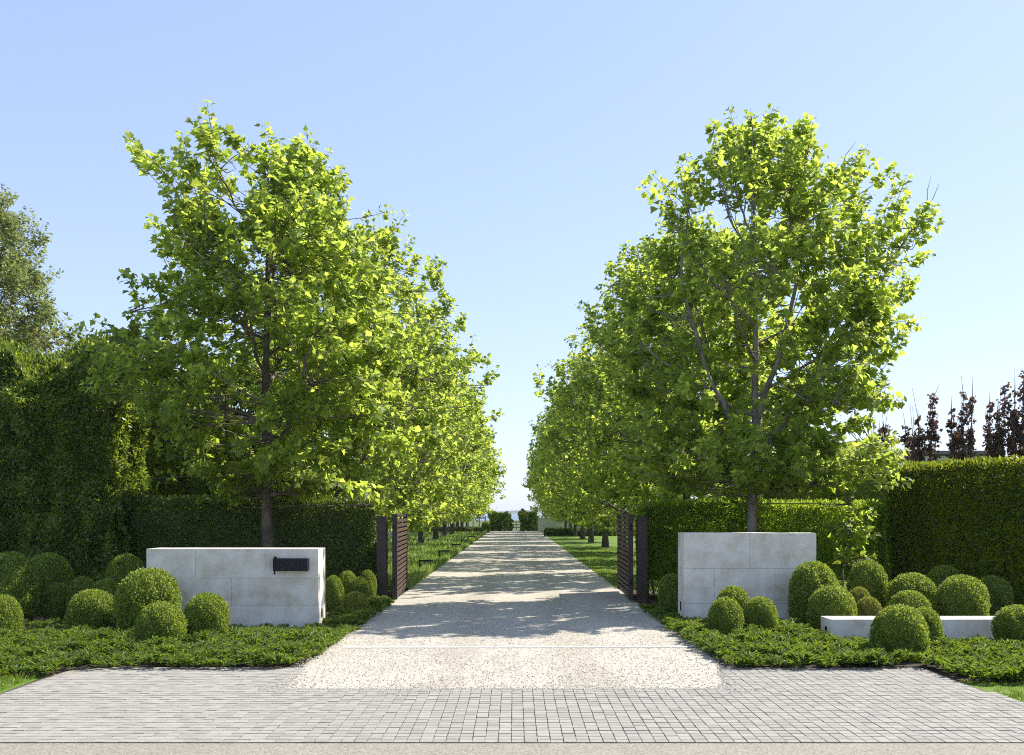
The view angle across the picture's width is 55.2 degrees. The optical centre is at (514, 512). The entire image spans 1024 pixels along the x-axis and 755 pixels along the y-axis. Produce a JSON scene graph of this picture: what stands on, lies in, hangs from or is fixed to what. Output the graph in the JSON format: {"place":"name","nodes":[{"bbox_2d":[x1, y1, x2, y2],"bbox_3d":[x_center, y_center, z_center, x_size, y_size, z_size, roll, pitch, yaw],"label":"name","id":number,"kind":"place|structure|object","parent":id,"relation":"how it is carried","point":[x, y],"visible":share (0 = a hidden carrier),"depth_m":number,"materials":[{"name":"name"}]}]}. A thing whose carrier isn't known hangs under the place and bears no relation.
{"place":"outdoors","nodes":[
{"label":"outdoors","id":0,"kind":"place"},
{"bbox_2d":[0,671,45,692],"bbox_3d":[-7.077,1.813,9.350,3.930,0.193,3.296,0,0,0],"label":"verge grass","id":1,"kind":"structure","parent":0,"point":[8,677],"depth_m":10.57,"materials":[{"name":"green plant"}]},
{"bbox_2d":[0,590,407,692],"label":"garden soil","id":2,"kind":"structure","parent":0,"point":[142,664],"depth_m":11.68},
{"bbox_2d":[0,594,23,632],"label":"boxwood ball","id":3,"kind":"object","parent":2,"relation":"on","point":[11,615],"visible":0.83,"depth_m":13.82,"materials":[{"name":"green plant"}]},
{"bbox_2d":[0,551,40,622],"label":"boxwood ball","id":4,"kind":"object","parent":2,"relation":"on","point":[19,577],"visible":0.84,"depth_m":16.04,"materials":[{"name":"green plant"}]},
{"bbox_2d":[31,552,75,615],"bbox_3d":[-8.405,1.282,17.610,0.945,1.175,0.942,3,-2,30],"label":"boxwood ball","id":5,"kind":"object","parent":2,"relation":"on","point":[53,567],"visible":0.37,"depth_m":17.39,"materials":[{"name":"green plant"}]},
{"bbox_2d":[42,583,68,620],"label":"boxwood ball","id":6,"kind":"object","parent":2,"relation":"on","point":[53,601],"visible":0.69,"depth_m":16.47,"materials":[{"name":"green plant"}]},
{"bbox_2d":[0,333,150,583],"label":"tall hedge","id":7,"kind":"object","parent":2,"relation":"on","point":[67,463],"visible":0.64,"depth_m":20.74,"materials":[{"name":"green plant"}]},
{"bbox_2d":[65,576,94,608],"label":"boxwood ball","id":8,"kind":"object","parent":2,"relation":"on","point":[77,585],"visible":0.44,"depth_m":16.46,"materials":[{"name":"green plant"}]},
{"bbox_2d":[64,588,116,628],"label":"boxwood ball","id":9,"kind":"object","parent":2,"relation":"on","point":[92,607],"visible":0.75,"depth_m":14.66,"materials":[{"name":"green plant"}]},
{"bbox_2d":[92,577,119,595],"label":"boxwood ball","id":10,"kind":"object","parent":2,"relation":"on","point":[110,585],"visible":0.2,"depth_m":15.88,"materials":[{"name":"green plant"}]},
{"bbox_2d":[103,552,144,582],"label":"boxwood ball","id":11,"kind":"object","parent":2,"relation":"on","point":[120,567],"visible":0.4,"depth_m":17.45,"materials":[{"name":"green plant"}]},
{"bbox_2d":[112,567,181,630],"bbox_3d":[-5.485,1.327,14.683,1.000,1.050,1.020,1,1,3],"label":"boxwood ball","id":12,"kind":"object","parent":2,"relation":"on","point":[138,590],"visible":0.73,"depth_m":14.40,"materials":[{"name":"green plant"}]},
{"bbox_2d":[132,601,187,641],"bbox_3d":[-4.731,1.514,13.102,0.690,0.678,0.659,2,-1,41],"label":"boxwood ball","id":13,"kind":"object","parent":2,"relation":"on","point":[162,619],"visible":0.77,"depth_m":12.91,"materials":[{"name":"green plant"}]},
{"bbox_2d":[0,594,394,673],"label":"ground cover","id":14,"kind":"object","parent":2,"relation":"on","point":[50,647],"visible":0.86,"depth_m":12.28,"materials":[{"name":"green plant"}]},
{"bbox_2d":[183,591,230,634],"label":"boxwood ball","id":15,"kind":"object","parent":2,"relation":"on","point":[206,611],"visible":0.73,"depth_m":13.70,"materials":[{"name":"green plant"}]},
{"bbox_2d":[146,548,324,628],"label":"stone wall","id":16,"kind":"structure","parent":2,"relation":"on","point":[249,586],"depth_m":15.34,"materials":[{"name":"stone"}]},
{"bbox_2d":[273,557,308,574],"bbox_3d":[-3.490,0.815,15.264,0.540,0.280,0.149,0,0,0],"label":"mailbox","id":17,"kind":"object","parent":16,"relation":"attached to","point":[290,564],"visible":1,"depth_m":15.20,"materials":[{"name":"black metal"}]},
{"bbox_2d":[273,559,306,570],"bbox_3d":[-3.490,0.802,15.206,0.532,0.185,0.005,0,0,0],"label":"door","id":18,"kind":"structure","parent":17,"relation":"in","point":[280,564],"depth_m":15.20,"materials":[{"name":"black metal"}]},
{"bbox_2d":[118,493,386,579],"bbox_3d":[-5.700,0.715,21.602,5.715,2.327,1.431,0,0,0],"label":"clipped hedge","id":19,"kind":"object","parent":2,"relation":"on","point":[346,538],"visible":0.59,"depth_m":21.08,"materials":[{"name":"green plant"}]},
{"bbox_2d":[73,99,441,547],"bbox_3d":[-4.998,-2.941,20.100,6.961,9.643,6.717,0,0,0],"label":"plane tree","id":20,"kind":"object","parent":2,"relation":"on","point":[295,190],"visible":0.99,"depth_m":18.70,"materials":[{"name":"green plant"}]},
{"bbox_2d":[325,575,344,611],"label":"boxwood ball","id":21,"kind":"object","parent":2,"relation":"on","point":[334,593],"visible":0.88,"depth_m":18.08,"materials":[{"name":"green plant"}]},
{"bbox_2d":[339,570,355,594],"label":"boxwood ball","id":22,"kind":"object","parent":2,"relation":"on","point":[346,578],"visible":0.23,"depth_m":19.05,"materials":[{"name":"green plant"}]},
{"bbox_2d":[343,591,367,609],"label":"boxwood ball","id":23,"kind":"object","parent":2,"relation":"on","point":[355,600],"visible":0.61,"depth_m":17.18,"materials":[{"name":"green plant"}]},
{"bbox_2d":[347,576,370,598],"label":"boxwood ball","id":24,"kind":"object","parent":2,"relation":"on","point":[361,584],"visible":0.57,"depth_m":18.49,"materials":[{"name":"green plant"}]},
{"bbox_2d":[360,569,376,595],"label":"boxwood ball","id":25,"kind":"object","parent":2,"relation":"on","point":[369,575],"visible":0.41,"depth_m":19.43,"materials":[{"name":"green plant"}]},
{"bbox_2d":[376,516,387,596],"bbox_3d":[-2.690,0.957,19.850,0.210,1.787,0.210,0,0,0],"label":"gate post","id":26,"kind":"object","parent":2,"relation":"on","point":[382,555],"visible":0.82,"depth_m":19.75,"materials":[{"name":"metal"}]},
{"bbox_2d":[392,514,407,599],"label":"driveway gate","id":27,"kind":"structure","parent":26,"relation":"attached to","point":[399,566],"depth_m":20.80,"materials":[{"name":"wood"}]},
{"bbox_2d":[388,532,487,589],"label":"planting bed","id":28,"kind":"object","parent":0,"point":[456,554],"visible":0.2,"depth_m":43.99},
{"bbox_2d":[215,212,503,528],"bbox_3d":[-4.373,-3.331,27.961,8.128,10.423,8.168,0,0,0],"label":"plane tree","id":29,"kind":"object","parent":28,"relation":"on","point":[419,359],"visible":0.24,"depth_m":27.26,"materials":[{"name":"green plant"}]},
{"bbox_2d":[325,545,461,589],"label":"meadow grass","id":30,"kind":"structure","parent":28,"relation":"on","point":[416,574],"depth_m":33.39,"materials":[{"name":"green plant"}]},
{"bbox_2d":[297,271,491,541],"bbox_3d":[-5.001,-3.414,35.809,8.551,10.585,8.520,0,0,-26],"label":"plane tree","id":31,"kind":"object","parent":28,"relation":"on","point":[447,503],"visible":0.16,"depth_m":35.76,"materials":[{"name":"green plant"}]},
{"bbox_2d":[324,357,493,531],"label":"plane tree","id":32,"kind":"object","parent":28,"relation":"on","point":[474,447],"visible":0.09,"depth_m":43.81,"materials":[{"name":"green plant"}]},
{"bbox_2d":[419,560,432,567],"bbox_3d":[-2.672,1.627,29.400,0.425,0.445,0.060,0,0,0],"label":"path light","id":33,"kind":"object","parent":28,"relation":"on","point":[420,561],"visible":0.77,"depth_m":29.37,"materials":[{"name":"black metal"}]},
{"bbox_2d":[365,370,494,542],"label":"plane tree","id":34,"kind":"object","parent":28,"relation":"on","point":[435,523],"visible":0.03,"depth_m":51.74,"materials":[{"name":"green plant"}]},
{"bbox_2d":[388,529,486,551],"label":"meadow grass","id":35,"kind":"structure","parent":28,"relation":"on","point":[448,540],"depth_m":57.54,"materials":[{"name":"green plant"}]},
{"bbox_2d":[409,526,483,532],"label":"edging hedge","id":36,"kind":"object","parent":28,"relation":"on","point":[469,529],"visible":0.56,"depth_m":84.03,"materials":[{"name":"green plant"}]},
{"bbox_2d":[400,375,506,539],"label":"plane tree","id":37,"kind":"object","parent":28,"relation":"on","point":[476,502],"visible":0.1,"depth_m":60.24,"materials":[{"name":"green plant"}]},
{"bbox_2d":[424,516,485,527],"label":"post fence","id":38,"kind":"object","parent":28,"relation":"on","point":[467,522],"visible":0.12,"depth_m":95.95,"materials":[{"name":"wood"}]},
{"bbox_2d":[441,393,496,535],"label":"plane tree","id":39,"kind":"object","parent":28,"relation":"on","point":[444,523],"visible":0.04,"depth_m":68.33,"materials":[{"name":"green plant"}]},
{"bbox_2d":[455,427,499,527],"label":"plane tree","id":40,"kind":"object","parent":28,"relation":"on","point":[457,524],"depth_m":84.66,"materials":[{"name":"green plant"}]},
{"bbox_2d":[447,418,508,533],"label":"plane tree","id":41,"kind":"object","parent":28,"relation":"on","point":[452,524],"visible":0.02,"depth_m":76.50,"materials":[{"name":"green plant"}]},
{"bbox_2d":[460,449,506,527],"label":"plane tree","id":42,"kind":"object","parent":28,"relation":"on","point":[479,515],"visible":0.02,"depth_m":92.53,"materials":[{"name":"green plant"}]},
{"bbox_2d":[481,521,489,531],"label":"boxwood ball","id":43,"kind":"object","parent":28,"relation":"on","point":[485,524],"visible":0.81,"depth_m":91.72,"materials":[{"name":"green plant"}]},
{"bbox_2d":[388,520,519,536],"bbox_3d":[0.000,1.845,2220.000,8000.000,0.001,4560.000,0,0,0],"label":"ground","id":44,"kind":"structure","parent":0,"point":[476,524],"depth_m":157.23,"materials":[{"name":"green plant"}]},
{"bbox_2d":[0,183,87,397],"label":"broadleaf tree","id":45,"kind":"object","parent":44,"relation":"on","point":[29,332],"visible":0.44,"depth_m":34.95,"materials":[{"name":"green plant"}]},
{"bbox_2d":[88,359,304,552],"bbox_3d":[-10.017,-1.309,28.409,8.277,6.489,3.007,0,0,0],"label":"screen hedge","id":46,"kind":"object","parent":44,"relation":"on","point":[190,486],"visible":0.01,"depth_m":27.78,"materials":[{"name":"green plant"}]},
{"bbox_2d":[465,455,506,526],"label":"plane tree","id":47,"kind":"object","parent":44,"relation":"on","point":[498,491],"visible":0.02,"depth_m":100.62,"materials":[{"name":"green plant"}]},
{"bbox_2d":[0,742,1023,742],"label":"gutter","id":48,"kind":"object","parent":44,"relation":"on","point":[511,742],"visible":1,"depth_m":7.71,"materials":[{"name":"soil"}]},
{"bbox_2d":[526,445,552,517],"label":"plane tree","id":49,"kind":"object","parent":44,"relation":"on","point":[533,498],"visible":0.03,"depth_m":100.42,"materials":[{"name":"green plant"}]},
{"bbox_2d":[293,530,724,687],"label":"gravel drive","id":50,"kind":"structure","parent":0,"point":[518,570],"depth_m":14.79,"materials":[{"name":"beige gravel"}]},
{"bbox_2d":[487,509,513,530],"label":"box hedge","id":51,"kind":"object","parent":50,"relation":"on","point":[505,520],"visible":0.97,"depth_m":98.06,"materials":[{"name":"green plant"}]},
{"bbox_2d":[343,646,691,647],"bbox_3d":[0.040,1.796,13.160,4.681,0.001,0.140,0,0,0],"label":"gravel edging","id":52,"kind":"object","parent":50,"relation":"on","point":[488,646],"visible":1,"depth_m":13.18,"materials":[{"name":"grey stone"}]},
{"bbox_2d":[518,508,539,530],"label":"box hedge","id":53,"kind":"object","parent":50,"relation":"on","point":[528,521],"visible":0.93,"depth_m":98.12,"materials":[{"name":"green plant"}]},
{"bbox_2d":[0,667,1023,741],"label":"pavement","id":54,"kind":"structure","parent":0,"point":[137,704],"depth_m":8.93,"materials":[{"name":"stone"}]},
{"bbox_2d":[0,743,1023,754],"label":"road","id":55,"kind":"structure","parent":0,"point":[511,748],"depth_m":7.49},
{"bbox_2d":[0,0,1023,510],"label":"sky","id":56,"kind":"structure","parent":0,"point":[516,140],"materials":[{"name":"blue"}]},
{"bbox_2d":[476,514,549,519],"bbox_3d":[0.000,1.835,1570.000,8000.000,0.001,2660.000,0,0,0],"label":"bay water","id":57,"kind":"structure","parent":0,"point":[514,516],"depth_m":513.88,"materials":[{"name":"blue liquid"}]},
{"bbox_2d":[485,510,541,513],"bbox_3d":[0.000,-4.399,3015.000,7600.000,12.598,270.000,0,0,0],"label":"hills","id":58,"kind":"structure","parent":0,"point":[516,512],"depth_m":2901.77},
{"bbox_2d":[252,606,780,697],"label":"gravel","id":59,"kind":"structure","parent":0,"point":[501,688],"depth_m":11.47,"materials":[{"name":"grey gravel"}]},
{"bbox_2d":[542,532,890,589],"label":"lawn","id":60,"kind":"structure","parent":0,"point":[570,542],"depth_m":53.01,"materials":[{"name":"green plant"}]},
{"bbox_2d":[526,440,567,528],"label":"plane tree","id":61,"kind":"object","parent":60,"relation":"on","point":[565,524],"visible":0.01,"depth_m":92.66,"materials":[{"name":"green plant"}]},
{"bbox_2d":[528,409,577,535],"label":"plane tree","id":62,"kind":"object","parent":60,"relation":"on","point":[575,531],"visible":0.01,"depth_m":76.34,"materials":[{"name":"green plant"}]},
{"bbox_2d":[526,407,600,538],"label":"plane tree","id":63,"kind":"object","parent":60,"relation":"on","point":[582,529],"visible":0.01,"depth_m":68.43,"materials":[{"name":"green plant"}]},
{"bbox_2d":[528,380,600,542],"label":"plane tree","id":64,"kind":"object","parent":60,"relation":"on","point":[591,536],"visible":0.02,"depth_m":60.25,"materials":[{"name":"green plant"}]},
{"bbox_2d":[521,444,614,530],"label":"plane tree","id":65,"kind":"object","parent":60,"relation":"on","point":[533,491],"visible":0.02,"depth_m":84.59,"materials":[{"name":"green plant"}]},
{"bbox_2d":[538,518,613,531],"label":"garden wall","id":66,"kind":"structure","parent":60,"relation":"on","point":[543,523],"depth_m":95.00,"materials":[{"name":"grey concrete"}]},
{"bbox_2d":[528,357,637,546],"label":"plane tree","id":67,"kind":"object","parent":60,"relation":"on","point":[605,538],"visible":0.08,"depth_m":52.04,"materials":[{"name":"green plant"}]},
{"bbox_2d":[544,527,635,535],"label":"edging hedge","id":68,"kind":"object","parent":60,"relation":"on","point":[552,531],"visible":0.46,"depth_m":77.03,"materials":[{"name":"green plant"}]},
{"bbox_2d":[529,342,691,540],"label":"plane tree","id":69,"kind":"object","parent":60,"relation":"on","point":[569,500],"visible":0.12,"depth_m":44.03,"materials":[{"name":"green plant"}]},
{"bbox_2d":[533,301,722,535],"bbox_3d":[4.751,-3.118,36.213,8.204,9.988,8.324,0,0,-13],"label":"plane tree","id":70,"kind":"object","parent":60,"relation":"on","point":[595,373],"visible":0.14,"depth_m":35.89,"materials":[{"name":"green plant"}]},
{"bbox_2d":[532,213,795,527],"bbox_3d":[4.317,-3.295,27.888,7.639,10.350,7.687,0,0,0],"label":"plane tree","id":71,"kind":"object","parent":60,"relation":"on","point":[599,426],"visible":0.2,"depth_m":27.46,"materials":[{"name":"green plant"}]},
{"bbox_2d":[722,457,955,575],"bbox_3d":[9.543,0.150,28.200,7.575,3.560,2.029,0,0,-7],"label":"screen hedge","id":72,"kind":"object","parent":60,"relation":"on","point":[869,491],"visible":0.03,"depth_m":27.59,"materials":[{"name":"green plant"}]},
{"bbox_2d":[869,411,890,477],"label":"purple tree","id":73,"kind":"object","parent":60,"relation":"on","point":[883,429],"visible":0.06,"depth_m":29.90,"materials":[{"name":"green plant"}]},
{"bbox_2d":[898,386,942,462],"bbox_3d":[12.426,-1.042,30.123,1.240,5.788,1.003,0,0,0],"label":"purple tree","id":74,"kind":"object","parent":60,"relation":"on","point":[913,442],"visible":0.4,"depth_m":29.90,"materials":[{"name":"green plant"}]},
{"bbox_2d":[945,376,979,460],"bbox_3d":[13.637,-1.173,30.011,1.004,6.051,0.969,0,0,0],"label":"purple tree","id":75,"kind":"object","parent":60,"relation":"on","point":[958,441],"visible":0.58,"depth_m":29.85,"materials":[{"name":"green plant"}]},
{"bbox_2d":[982,382,1011,476],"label":"purple tree","id":76,"kind":"object","parent":60,"relation":"on","point":[994,444],"visible":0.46,"depth_m":29.94,"materials":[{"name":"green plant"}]},
{"bbox_2d":[997,370,1023,457],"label":"purple tree","id":77,"kind":"object","parent":60,"relation":"on","point":[1016,436],"visible":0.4,"depth_m":29.86,"materials":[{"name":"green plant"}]},
{"bbox_2d":[620,590,1023,681],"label":"garden soil","id":78,"kind":"structure","parent":0,"point":[956,676],"depth_m":11.68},
{"bbox_2d":[636,516,647,602],"bbox_3d":[2.570,0.957,19.850,0.210,1.787,0.210,0,0,0],"label":"gate post","id":79,"kind":"object","parent":78,"relation":"on","point":[641,559],"visible":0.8,"depth_m":19.75,"materials":[{"name":"metal"}]},
{"bbox_2d":[617,514,632,599],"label":"driveway gate","id":80,"kind":"structure","parent":79,"relation":"attached to","point":[624,569],"depth_m":20.79,"materials":[{"name":"wood"}]},
{"bbox_2d":[657,572,677,612],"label":"boxwood ball","id":81,"kind":"object","parent":78,"relation":"on","point":[667,595],"visible":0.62,"depth_m":17.54,"materials":[{"name":"green plant"}]},
{"bbox_2d":[706,596,744,635],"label":"boxwood ball","id":82,"kind":"object","parent":78,"relation":"on","point":[725,617],"visible":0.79,"depth_m":13.83,"materials":[{"name":"green plant"}]},
{"bbox_2d":[716,585,749,615],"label":"boxwood ball","id":83,"kind":"object","parent":78,"relation":"on","point":[739,595],"visible":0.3,"depth_m":14.78,"materials":[{"name":"green plant"}]},
{"bbox_2d":[678,532,815,621],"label":"stone wall","id":84,"kind":"structure","parent":78,"relation":"on","point":[711,565],"depth_m":16.20,"materials":[{"name":"stone"}]},
{"bbox_2d":[633,497,887,597],"bbox_3d":[5.314,0.757,21.505,5.339,2.218,1.435,0,0,0],"label":"clipped hedge","id":85,"kind":"object","parent":78,"relation":"on","point":[662,550],"visible":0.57,"depth_m":20.95,"materials":[{"name":"green plant"}]},
{"bbox_2d":[743,596,778,629],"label":"boxwood ball","id":86,"kind":"object","parent":78,"relation":"on","point":[761,611],"visible":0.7,"depth_m":14.13,"materials":[{"name":"green plant"}]},
{"bbox_2d":[595,103,944,586],"bbox_3d":[5.051,-3.190,19.881,6.710,10.140,6.350,0,0,-43],"label":"plane tree","id":87,"kind":"object","parent":78,"relation":"on","point":[802,399],"visible":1,"depth_m":18.92,"materials":[{"name":"green plant"}]},
{"bbox_2d":[787,561,839,625],"bbox_3d":[4.782,1.302,15.719,0.898,1.101,0.916,1,0,-24],"label":"boxwood ball","id":88,"kind":"object","parent":78,"relation":"on","point":[807,579],"visible":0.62,"depth_m":15.50,"materials":[{"name":"green plant"}]},
{"bbox_2d":[638,602,1023,679],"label":"ground cover","id":89,"kind":"object","parent":78,"relation":"on","point":[783,642],"visible":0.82,"depth_m":11.86,"materials":[{"name":"green plant"}]},
{"bbox_2d":[806,585,857,632],"bbox_3d":[4.795,1.470,14.821,0.771,0.772,0.736,-1,-3,-5],"label":"boxwood ball","id":90,"kind":"object","parent":78,"relation":"on","point":[831,601],"visible":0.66,"depth_m":14.63,"materials":[{"name":"green plant"}]},
{"bbox_2d":[850,586,869,602],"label":"boxwood ball","id":91,"kind":"object","parent":78,"relation":"on","point":[858,593],"visible":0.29,"depth_m":16.08,"materials":[{"name":"green plant"}]},
{"bbox_2d":[846,558,888,609],"bbox_3d":[6.115,1.322,17.007,0.768,1.074,0.751,1,0,-19],"label":"boxwood ball","id":92,"kind":"object","parent":78,"relation":"on","point":[870,575],"visible":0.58,"depth_m":16.78,"materials":[{"name":"green plant"}]},
{"bbox_2d":[856,596,881,615],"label":"boxwood ball","id":93,"kind":"object","parent":78,"relation":"on","point":[868,606],"visible":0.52,"depth_m":15.09,"materials":[{"name":"green plant"}]},
{"bbox_2d":[868,603,930,661],"bbox_3d":[4.795,1.490,12.178,0.701,0.737,0.740,-3,3,-35],"label":"boxwood ball","id":94,"kind":"object","parent":78,"relation":"on","point":[900,626],"visible":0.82,"depth_m":11.97,"materials":[{"name":"green plant"}]},
{"bbox_2d":[821,616,995,640],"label":"stone wall","id":95,"kind":"structure","parent":78,"relation":"on","point":[958,627],"depth_m":13.84,"materials":[{"name":"stone"}]},
{"bbox_2d":[888,590,931,608],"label":"boxwood ball","id":96,"kind":"object","parent":78,"relation":"on","point":[914,599],"visible":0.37,"depth_m":15.04,"materials":[{"name":"green plant"}]},
{"bbox_2d":[884,572,936,610],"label":"boxwood ball","id":97,"kind":"object","parent":78,"relation":"on","point":[925,586],"visible":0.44,"depth_m":16.21,"materials":[{"name":"green plant"}]},
{"bbox_2d":[915,607,944,641],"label":"boxwood ball","id":98,"kind":"object","parent":78,"relation":"on","point":[933,620],"visible":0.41,"depth_m":12.81,"materials":[{"name":"green plant"}]},
{"bbox_2d":[927,565,960,587],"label":"boxwood ball","id":99,"kind":"object","parent":78,"relation":"on","point":[939,575],"visible":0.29,"depth_m":17.87,"materials":[{"name":"green plant"}]},
{"bbox_2d":[882,454,1023,605],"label":"tall hedge","id":100,"kind":"object","parent":78,"relation":"on","point":[968,519],"visible":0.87,"depth_m":19.33,"materials":[{"name":"green plant"}]},
{"bbox_2d":[932,574,990,615],"bbox_3d":[7.092,1.407,15.561,0.872,0.897,0.893,-3,5,-41],"label":"boxwood ball","id":101,"kind":"object","parent":78,"relation":"on","point":[961,595],"visible":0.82,"depth_m":15.32,"materials":[{"name":"green plant"}]},
{"bbox_2d":[978,575,1014,615],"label":"boxwood ball","id":102,"kind":"object","parent":78,"relation":"on","point":[1000,592],"visible":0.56,"depth_m":16.72,"materials":[{"name":"green plant"}]},
{"bbox_2d":[990,604,1023,641],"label":"boxwood ball","id":103,"kind":"object","parent":78,"relation":"on","point":[1007,622],"visible":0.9,"depth_m":13.07,"materials":[{"name":"green plant"}]},
{"bbox_2d":[808,451,988,477],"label":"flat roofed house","id":104,"kind":"structure","parent":0,"point":[942,454],"depth_m":46.20,"materials":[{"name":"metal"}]},
{"bbox_2d":[961,678,1023,701],"bbox_3d":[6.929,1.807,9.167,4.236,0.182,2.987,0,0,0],"label":"verge grass","id":105,"kind":"structure","parent":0,"point":[1013,695],"depth_m":10.15,"materials":[{"name":"green plant"}]}
]}

